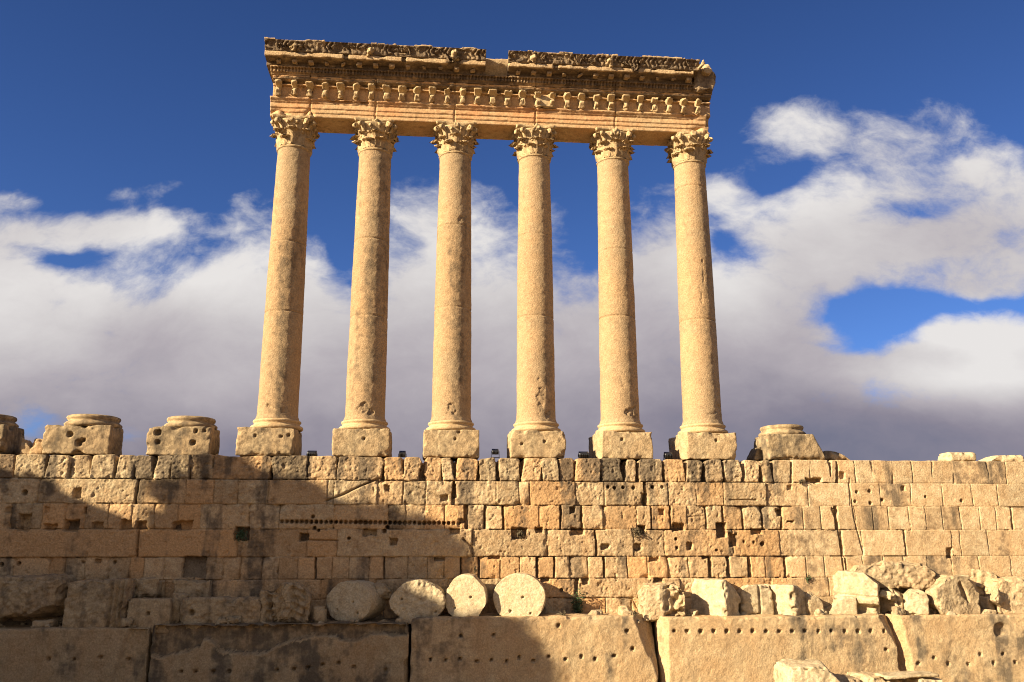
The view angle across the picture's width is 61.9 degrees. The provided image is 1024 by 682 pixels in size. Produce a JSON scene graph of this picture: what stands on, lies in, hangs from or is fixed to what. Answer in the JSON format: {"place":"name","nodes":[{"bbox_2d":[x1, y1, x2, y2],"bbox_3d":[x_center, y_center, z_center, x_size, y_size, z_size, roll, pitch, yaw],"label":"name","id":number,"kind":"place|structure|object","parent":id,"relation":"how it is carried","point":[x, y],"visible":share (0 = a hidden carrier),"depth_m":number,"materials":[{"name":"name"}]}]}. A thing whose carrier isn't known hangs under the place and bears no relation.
{"place":"outdoors","nodes":[
{"label":"outdoors","id":0,"kind":"place"},
{"bbox_2d":[0,520,946,681],"bbox_3d":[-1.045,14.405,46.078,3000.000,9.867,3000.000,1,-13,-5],"label":"ground","id":1,"kind":"structure","parent":0,"point":[194,567],"depth_m":44.56,"materials":[{"name":"brown stone"}]},
{"bbox_2d":[0,573,76,618],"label":"rubble block","id":2,"kind":"object","parent":1,"relation":"on","point":[34,596],"depth_m":41.19,"materials":[{"name":"stone"}]},
{"bbox_2d":[0,624,152,681],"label":"megalith block","id":3,"kind":"structure","parent":1,"relation":"on","point":[28,653],"depth_m":40.35,"materials":[{"name":"stone"}]},
{"bbox_2d":[32,619,58,627],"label":"rubble block","id":4,"kind":"object","parent":3,"relation":"on","point":[43,623],"depth_m":40.95,"materials":[{"name":"stone"}]},
{"bbox_2d":[62,578,135,627],"bbox_3d":[-20.113,12.960,41.785,2.962,2.594,1.819,1,-13,-5],"label":"rubble block","id":5,"kind":"object","parent":3,"relation":"on","point":[89,603],"depth_m":41.08,"materials":[{"name":"stone"}]},
{"bbox_2d":[121,617,132,626],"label":"rubble block","id":6,"kind":"object","parent":3,"relation":"on","point":[128,622],"depth_m":40.96,"materials":[{"name":"stone"}]},
{"bbox_2d":[126,597,173,633],"bbox_3d":[-17.655,13.478,41.979,2.139,1.675,1.504,1,-13,-5],"label":"rubble block","id":7,"kind":"object","parent":3,"relation":"on","point":[144,612],"depth_m":41.35,"materials":[{"name":"stone"}]},
{"bbox_2d":[134,577,162,597],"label":"rubble block","id":8,"kind":"structure","parent":7,"relation":"on","point":[149,587],"depth_m":42.62,"materials":[{"name":"stone"}]},
{"bbox_2d":[0,614,964,627],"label":"rubble crumbs","id":9,"kind":"object","parent":3,"relation":"on","point":[356,621],"visible":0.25,"depth_m":42.03,"materials":[{"name":"stone"}]},
{"bbox_2d":[148,619,410,681],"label":"megalith block","id":10,"kind":"structure","parent":1,"relation":"on","point":[373,650],"depth_m":41.26,"materials":[{"name":"stone"}]},
{"bbox_2d":[172,592,188,622],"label":"rubble block","id":11,"kind":"structure","parent":10,"relation":"on","point":[177,598],"depth_m":41.99,"materials":[{"name":"stone"}]},
{"bbox_2d":[180,596,260,629],"bbox_3d":[-14.334,13.451,42.319,3.958,1.581,1.577,1,-13,-5],"label":"rubble block","id":12,"kind":"object","parent":10,"relation":"on","point":[207,610],"depth_m":41.71,"materials":[{"name":"stone"}]},
{"bbox_2d":[173,578,211,596],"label":"rubble block","id":13,"kind":"structure","parent":12,"relation":"on","point":[196,588],"depth_m":42.75,"materials":[{"name":"stone"}]},
{"bbox_2d":[215,616,241,624],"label":"rubble block","id":14,"kind":"structure","parent":10,"relation":"on","point":[232,620],"depth_m":41.43,"materials":[{"name":"stone"}]},
{"bbox_2d":[259,590,274,621],"bbox_3d":[-12.147,13.216,42.379,0.770,1.666,1.007,1,-13,-5],"label":"carved fragment","id":15,"kind":"object","parent":10,"relation":"on","point":[266,611],"visible":0.74,"depth_m":42.05,"materials":[{"name":"stone"}]},
{"bbox_2d":[272,582,311,622],"bbox_3d":[-10.955,13.072,42.601,1.933,2.046,1.367,1,-13,-5],"label":"carved fragment","id":16,"kind":"object","parent":10,"relation":"on","point":[291,601],"visible":0.94,"depth_m":42.13,"materials":[{"name":"stone"}]},
{"bbox_2d":[313,606,326,622],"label":"rubble block","id":17,"kind":"object","parent":10,"relation":"on","point":[319,613],"depth_m":42.20,"materials":[{"name":"stone"}]},
{"bbox_2d":[326,580,386,621],"bbox_3d":[-7.925,13.312,43.692,2.898,2.074,2.143,-5,-14,21],"label":"column drum","id":18,"kind":"object","parent":10,"relation":"on","point":[360,600],"depth_m":42.77,"materials":[{"name":"stone"}]},
{"bbox_2d":[373,582,391,599],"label":"rubble block","id":19,"kind":"object","parent":18,"relation":"on","point":[384,591],"depth_m":43.47,"materials":[{"name":"stone"}]},
{"bbox_2d":[389,578,445,621],"bbox_3d":[-4.736,13.152,43.230,2.870,2.177,1.457,0,-13,0],"label":"column drum","id":20,"kind":"object","parent":10,"relation":"on","point":[410,600],"depth_m":42.61,"materials":[{"name":"stone"}]},
{"bbox_2d":[0,454,1023,621],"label":"retaining wall","id":21,"kind":"structure","parent":1,"relation":"on","point":[824,522],"depth_m":45.36,"materials":[{"name":"stone"}]},
{"bbox_2d":[0,414,24,454],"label":"column stump","id":22,"kind":"object","parent":21,"relation":"on","point":[11,433],"visible":0.73,"depth_m":45.21,"materials":[{"name":"stone"}]},
{"bbox_2d":[20,438,32,453],"bbox_3d":[-25.520,5.617,45.180,0.641,0.904,1.027,1,-13,-5],"label":"loose stone","id":23,"kind":"object","parent":21,"relation":"on","point":[25,446],"visible":0.63,"depth_m":44.70,"materials":[{"name":"stone"}]},
{"bbox_2d":[30,438,46,454],"bbox_3d":[-24.962,5.638,45.270,0.762,0.904,1.215,1,-13,-5],"label":"loose stone","id":24,"kind":"object","parent":21,"relation":"on","point":[37,448],"visible":0.56,"depth_m":44.74,"materials":[{"name":"stone"}]},
{"bbox_2d":[41,414,123,456],"bbox_3d":[-22.908,5.175,46.026,3.472,2.196,2.892,1,-13,-5],"label":"column stump","id":25,"kind":"object","parent":21,"relation":"on","point":[87,434],"visible":0.81,"depth_m":44.72,"materials":[{"name":"stone"}]},
{"bbox_2d":[146,416,219,456],"bbox_3d":[-17.724,5.286,46.426,3.343,2.181,2.814,1,-13,-5],"label":"column stump","id":26,"kind":"object","parent":21,"relation":"on","point":[186,435],"visible":0.79,"depth_m":45.13,"materials":[{"name":"stone"}]},
{"bbox_2d":[234,527,247,541],"bbox_3d":[-14.035,10.020,44.063,0.738,0.814,0.506,-2,-13,7],"label":"plant","id":27,"kind":"object","parent":21,"relation":"attached to","point":[241,534],"visible":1,"depth_m":44.06,"materials":[{"name":"green plant"}]},
{"bbox_2d":[235,114,319,457],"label":"column","id":28,"kind":"structure","parent":21,"relation":"on","point":[276,429],"depth_m":48.04,"materials":[{"name":"stone"}]},
{"bbox_2d":[264,37,715,145],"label":"entablature","id":29,"kind":"structure","parent":28,"relation":"on","point":[414,90],"depth_m":51.41,"materials":[{"name":"stone"}]},
{"bbox_2d":[306,451,317,456],"bbox_3d":[-10.784,6.098,45.984,0.613,0.407,0.498,1,-13,-5],"label":"floodlight","id":30,"kind":"object","parent":21,"relation":"on","point":[311,453],"visible":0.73,"depth_m":45.84,"materials":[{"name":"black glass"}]},
{"bbox_2d":[332,117,398,458],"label":"column","id":31,"kind":"structure","parent":21,"relation":"on","point":[363,430],"depth_m":48.46,"materials":[{"name":"stone"}]},
{"bbox_2d":[398,451,406,457],"bbox_3d":[-5.962,6.156,46.401,0.477,0.398,0.492,1,-13,-5],"label":"floodlight","id":32,"kind":"object","parent":21,"relation":"on","point":[403,454],"visible":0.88,"depth_m":46.27,"materials":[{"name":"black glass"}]},
{"bbox_2d":[422,120,478,461],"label":"column","id":33,"kind":"structure","parent":21,"relation":"on","point":[451,432],"depth_m":48.85,"materials":[{"name":"stone"}]},
{"bbox_2d":[491,449,499,457],"bbox_3d":[-0.921,6.182,46.846,0.494,0.549,0.475,1,-13,-5],"label":"floodlight","id":34,"kind":"object","parent":21,"relation":"on","point":[495,451],"visible":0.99,"depth_m":46.74,"materials":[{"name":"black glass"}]},
{"bbox_2d":[516,530,524,538],"bbox_3d":[0.447,10.287,45.343,0.507,0.520,0.375,10,-16,-36],"label":"plant","id":35,"kind":"object","parent":21,"relation":"attached to","point":[520,533],"visible":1,"depth_m":45.30,"materials":[{"name":"green plant"}]},
{"bbox_2d":[507,123,565,461],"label":"column","id":36,"kind":"structure","parent":21,"relation":"on","point":[536,432],"depth_m":49.27,"materials":[{"name":"stone"}]},
{"bbox_2d":[578,451,588,457],"bbox_3d":[3.970,6.329,47.248,0.664,0.445,0.498,1,-13,-5],"label":"floodlight","id":37,"kind":"object","parent":21,"relation":"on","point":[583,454],"visible":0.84,"depth_m":47.12,"materials":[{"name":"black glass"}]},
{"bbox_2d":[588,127,652,462],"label":"column","id":38,"kind":"structure","parent":21,"relation":"on","point":[621,434],"depth_m":49.65,"materials":[{"name":"stone"}]},
{"bbox_2d":[629,526,645,539],"bbox_3d":[6.692,10.285,45.781,1.014,0.744,0.569,1,-13,-5],"label":"plant","id":39,"kind":"object","parent":21,"relation":"attached to","point":[636,532],"visible":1,"depth_m":45.75,"materials":[{"name":"green plant"}]},
{"bbox_2d":[663,452,672,458],"bbox_3d":[8.721,6.414,47.652,0.545,0.463,0.498,1,-13,-5],"label":"floodlight","id":40,"kind":"object","parent":21,"relation":"on","point":[667,455],"visible":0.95,"depth_m":47.54,"materials":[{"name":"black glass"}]},
{"bbox_2d":[664,130,736,461],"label":"column","id":41,"kind":"structure","parent":21,"relation":"on","point":[703,435],"depth_m":50.08,"materials":[{"name":"stone"}]},
{"bbox_2d":[746,447,761,461],"bbox_3d":[14.087,6.601,49.356,0.752,0.880,1.412,1,-13,-5],"label":"loose stone","id":42,"kind":"object","parent":21,"relation":"on","point":[755,454],"visible":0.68,"depth_m":48.76,"materials":[{"name":"stone"}]},
{"bbox_2d":[754,424,824,460],"bbox_3d":[15.871,5.978,49.234,3.374,2.111,2.752,1,-13,-5],"label":"column stump","id":43,"kind":"object","parent":21,"relation":"on","point":[785,442],"visible":0.79,"depth_m":47.94,"materials":[{"name":"stone"}]},
{"bbox_2d":[823,451,848,460],"bbox_3d":[18.580,6.742,49.479,1.708,0.661,1.536,1,-13,-5],"label":"loose stone","id":44,"kind":"object","parent":21,"relation":"on","point":[830,455],"visible":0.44,"depth_m":48.77,"materials":[{"name":"stone"}]},
{"bbox_2d":[938,452,975,460],"bbox_3d":[25.879,6.824,49.750,1.742,0.626,1.435,1,-13,-5],"label":"loose stone","id":45,"kind":"object","parent":21,"relation":"on","point":[958,456],"visible":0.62,"depth_m":49.16,"materials":[{"name":"stone"}]},
{"bbox_2d":[979,455,1023,461],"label":"loose stone","id":46,"kind":"object","parent":21,"relation":"on","point":[1010,458],"visible":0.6,"depth_m":49.35,"materials":[{"name":"stone"}]},
{"bbox_2d":[410,613,657,681],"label":"megalith block","id":47,"kind":"structure","parent":1,"relation":"on","point":[554,647],"depth_m":42.17,"materials":[{"name":"stone"}]},
{"bbox_2d":[445,573,487,616],"bbox_3d":[-2.297,13.068,43.363,2.131,2.401,1.144,-1,-13,4],"label":"column drum","id":48,"kind":"object","parent":47,"relation":"on","point":[466,594],"depth_m":42.86,"materials":[{"name":"stone"}]},
{"bbox_2d":[493,573,545,616],"bbox_3d":[0.398,13.115,43.632,2.694,2.431,1.136,-1,-13,4],"label":"column drum","id":49,"kind":"object","parent":47,"relation":"on","point":[519,594],"depth_m":43.12,"materials":[{"name":"stone"}]},
{"bbox_2d":[570,588,584,612],"bbox_3d":[3.474,13.623,44.405,0.898,1.500,0.590,1,-13,-5],"label":"plant","id":50,"kind":"object","parent":47,"relation":"on","point":[576,608],"visible":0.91,"depth_m":44.38,"materials":[{"name":"green plant"}]},
{"bbox_2d":[589,609,602,614],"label":"rubble block","id":51,"kind":"object","parent":47,"relation":"on","point":[596,612],"depth_m":43.40,"materials":[{"name":"stone"}]},
{"bbox_2d":[618,605,635,615],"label":"rubble block","id":52,"kind":"object","parent":47,"relation":"on","point":[624,610],"depth_m":43.44,"materials":[{"name":"stone"}]},
{"bbox_2d":[652,613,899,681],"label":"megalith block","id":53,"kind":"structure","parent":1,"relation":"on","point":[733,648],"depth_m":43.24,"materials":[{"name":"stone"}]},
{"bbox_2d":[637,582,685,620],"bbox_3d":[7.731,13.511,44.233,2.462,1.932,1.610,-2,-13,9],"label":"carved fragment","id":54,"kind":"object","parent":53,"relation":"on","point":[657,600],"visible":0.84,"depth_m":43.72,"materials":[{"name":"stone"}]},
{"bbox_2d":[687,609,697,615],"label":"rubble block","id":55,"kind":"object","parent":53,"relation":"on","point":[692,612],"depth_m":43.89,"materials":[{"name":"stone"}]},
{"bbox_2d":[690,578,740,615],"bbox_3d":[10.650,13.648,45.229,1.602,2.116,2.675,11,-17,-40],"label":"block","id":56,"kind":"object","parent":53,"relation":"on","point":[715,596],"visible":0.73,"depth_m":44.42,"materials":[{"name":"stone"}]},
{"bbox_2d":[737,584,773,614],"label":"rubble block","id":57,"kind":"object","parent":53,"relation":"on","point":[756,599],"depth_m":44.78,"materials":[{"name":"stone"}]},
{"bbox_2d":[764,584,805,615],"bbox_3d":[14.397,13.859,45.486,1.540,1.822,2.588,10,-16,-36],"label":"rubble block","id":58,"kind":"object","parent":53,"relation":"on","point":[788,599],"depth_m":44.60,"materials":[{"name":"stone"}]},
{"bbox_2d":[805,591,824,614],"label":"rubble block","id":59,"kind":"object","parent":53,"relation":"on","point":[813,602],"depth_m":44.69,"materials":[{"name":"stone"}]},
{"bbox_2d":[814,608,827,615],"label":"rubble block","id":60,"kind":"object","parent":53,"relation":"on","point":[818,612],"depth_m":44.30,"materials":[{"name":"stone"}]},
{"bbox_2d":[825,596,857,613],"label":"rubble block","id":61,"kind":"object","parent":53,"relation":"on","point":[843,605],"depth_m":44.85,"materials":[{"name":"stone"}]},
{"bbox_2d":[833,570,879,614],"bbox_3d":[18.502,13.615,45.917,2.672,2.493,1.941,-9,-16,33],"label":"rubble block","id":62,"kind":"object","parent":53,"relation":"on","point":[863,588],"depth_m":45.16,"materials":[{"name":"stone"}]},
{"bbox_2d":[850,564,870,571],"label":"rubble block","id":63,"kind":"object","parent":62,"relation":"on","point":[859,568],"depth_m":45.96,"materials":[{"name":"stone"}]},
{"bbox_2d":[879,590,895,600],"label":"rubble block","id":64,"kind":"object","parent":62,"relation":"on","point":[888,595],"depth_m":44.89,"materials":[{"name":"stone"}]},
{"bbox_2d":[773,658,839,681],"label":"foreground block","id":65,"kind":"object","parent":1,"relation":"on","point":[805,670],"depth_m":37.84,"materials":[{"name":"stone"}]},
{"bbox_2d":[833,673,860,681],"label":"foreground block","id":66,"kind":"object","parent":1,"relation":"on","point":[843,678],"depth_m":38.50,"materials":[{"name":"stone"}]},
{"bbox_2d":[845,671,903,681],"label":"foreground block","id":67,"kind":"object","parent":1,"relation":"on","point":[862,676],"depth_m":38.49,"materials":[{"name":"stone"}]},
{"bbox_2d":[873,671,938,679],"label":"foreground block","id":68,"kind":"object","parent":67,"relation":"on","point":[900,675],"depth_m":37.94,"materials":[{"name":"stone"}]},
{"bbox_2d":[904,677,942,681],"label":"foreground block","id":69,"kind":"object","parent":1,"relation":"on","point":[927,679],"depth_m":37.96,"materials":[{"name":"stone"}]},
{"bbox_2d":[884,613,1023,681],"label":"megalith block","id":70,"kind":"structure","parent":1,"relation":"on","point":[972,648],"depth_m":44.03,"materials":[{"name":"stone"}]},
{"bbox_2d":[880,587,903,613],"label":"rubble block","id":71,"kind":"object","parent":70,"relation":"on","point":[885,605],"depth_m":45.41,"materials":[{"name":"stone"}]},
{"bbox_2d":[864,560,935,590],"bbox_3d":[20.765,12.771,46.514,3.971,1.601,1.928,-1,-13,4],"label":"rubble block","id":72,"kind":"object","parent":71,"relation":"on","point":[898,574],"depth_m":45.70,"materials":[{"name":"stone"}]},
{"bbox_2d":[891,606,905,614],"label":"rubble block","id":73,"kind":"object","parent":70,"relation":"on","point":[896,610],"depth_m":44.46,"materials":[{"name":"stone"}]},
{"bbox_2d":[903,589,928,614],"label":"rubble block","id":74,"kind":"object","parent":70,"relation":"on","point":[915,601],"depth_m":44.67,"materials":[{"name":"stone"}]},
{"bbox_2d":[929,607,937,613],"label":"rubble block","id":75,"kind":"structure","parent":70,"relation":"on","point":[931,611],"depth_m":45.15,"materials":[{"name":"stone"}]},
{"bbox_2d":[946,611,956,615],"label":"rubble block","id":76,"kind":"object","parent":70,"relation":"on","point":[951,613],"depth_m":44.45,"materials":[{"name":"stone"}]},
{"bbox_2d":[925,575,980,614],"bbox_3d":[23.322,13.597,45.374,2.675,2.282,1.294,3,-13,-11],"label":"rubble block","id":77,"kind":"object","parent":70,"relation":"on","point":[957,594],"depth_m":44.85,"materials":[{"name":"stone"}]},
{"bbox_2d":[979,596,995,609],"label":"rubble block","id":78,"kind":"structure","parent":70,"relation":"on","point":[985,603],"depth_m":45.59,"materials":[{"name":"stone"}]},
{"bbox_2d":[987,588,1005,606],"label":"rubble block","id":79,"kind":"object","parent":78,"relation":"on","point":[996,598],"depth_m":45.48,"materials":[{"name":"stone"}]},
{"bbox_2d":[981,609,996,613],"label":"rubble block","id":80,"kind":"object","parent":70,"relation":"on","point":[986,611],"depth_m":44.80,"materials":[{"name":"stone"}]},
{"bbox_2d":[984,576,1023,613],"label":"rubble block","id":81,"kind":"object","parent":70,"relation":"on","point":[1011,588],"depth_m":45.85,"materials":[{"name":"stone"}]},
{"bbox_2d":[971,569,996,591],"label":"rubble block","id":82,"kind":"object","parent":81,"relation":"on","point":[982,576],"depth_m":46.71,"materials":[{"name":"stone"}]},
{"bbox_2d":[0,0,1023,462],"label":"sky","id":83,"kind":"structure","parent":0,"point":[864,171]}
]}

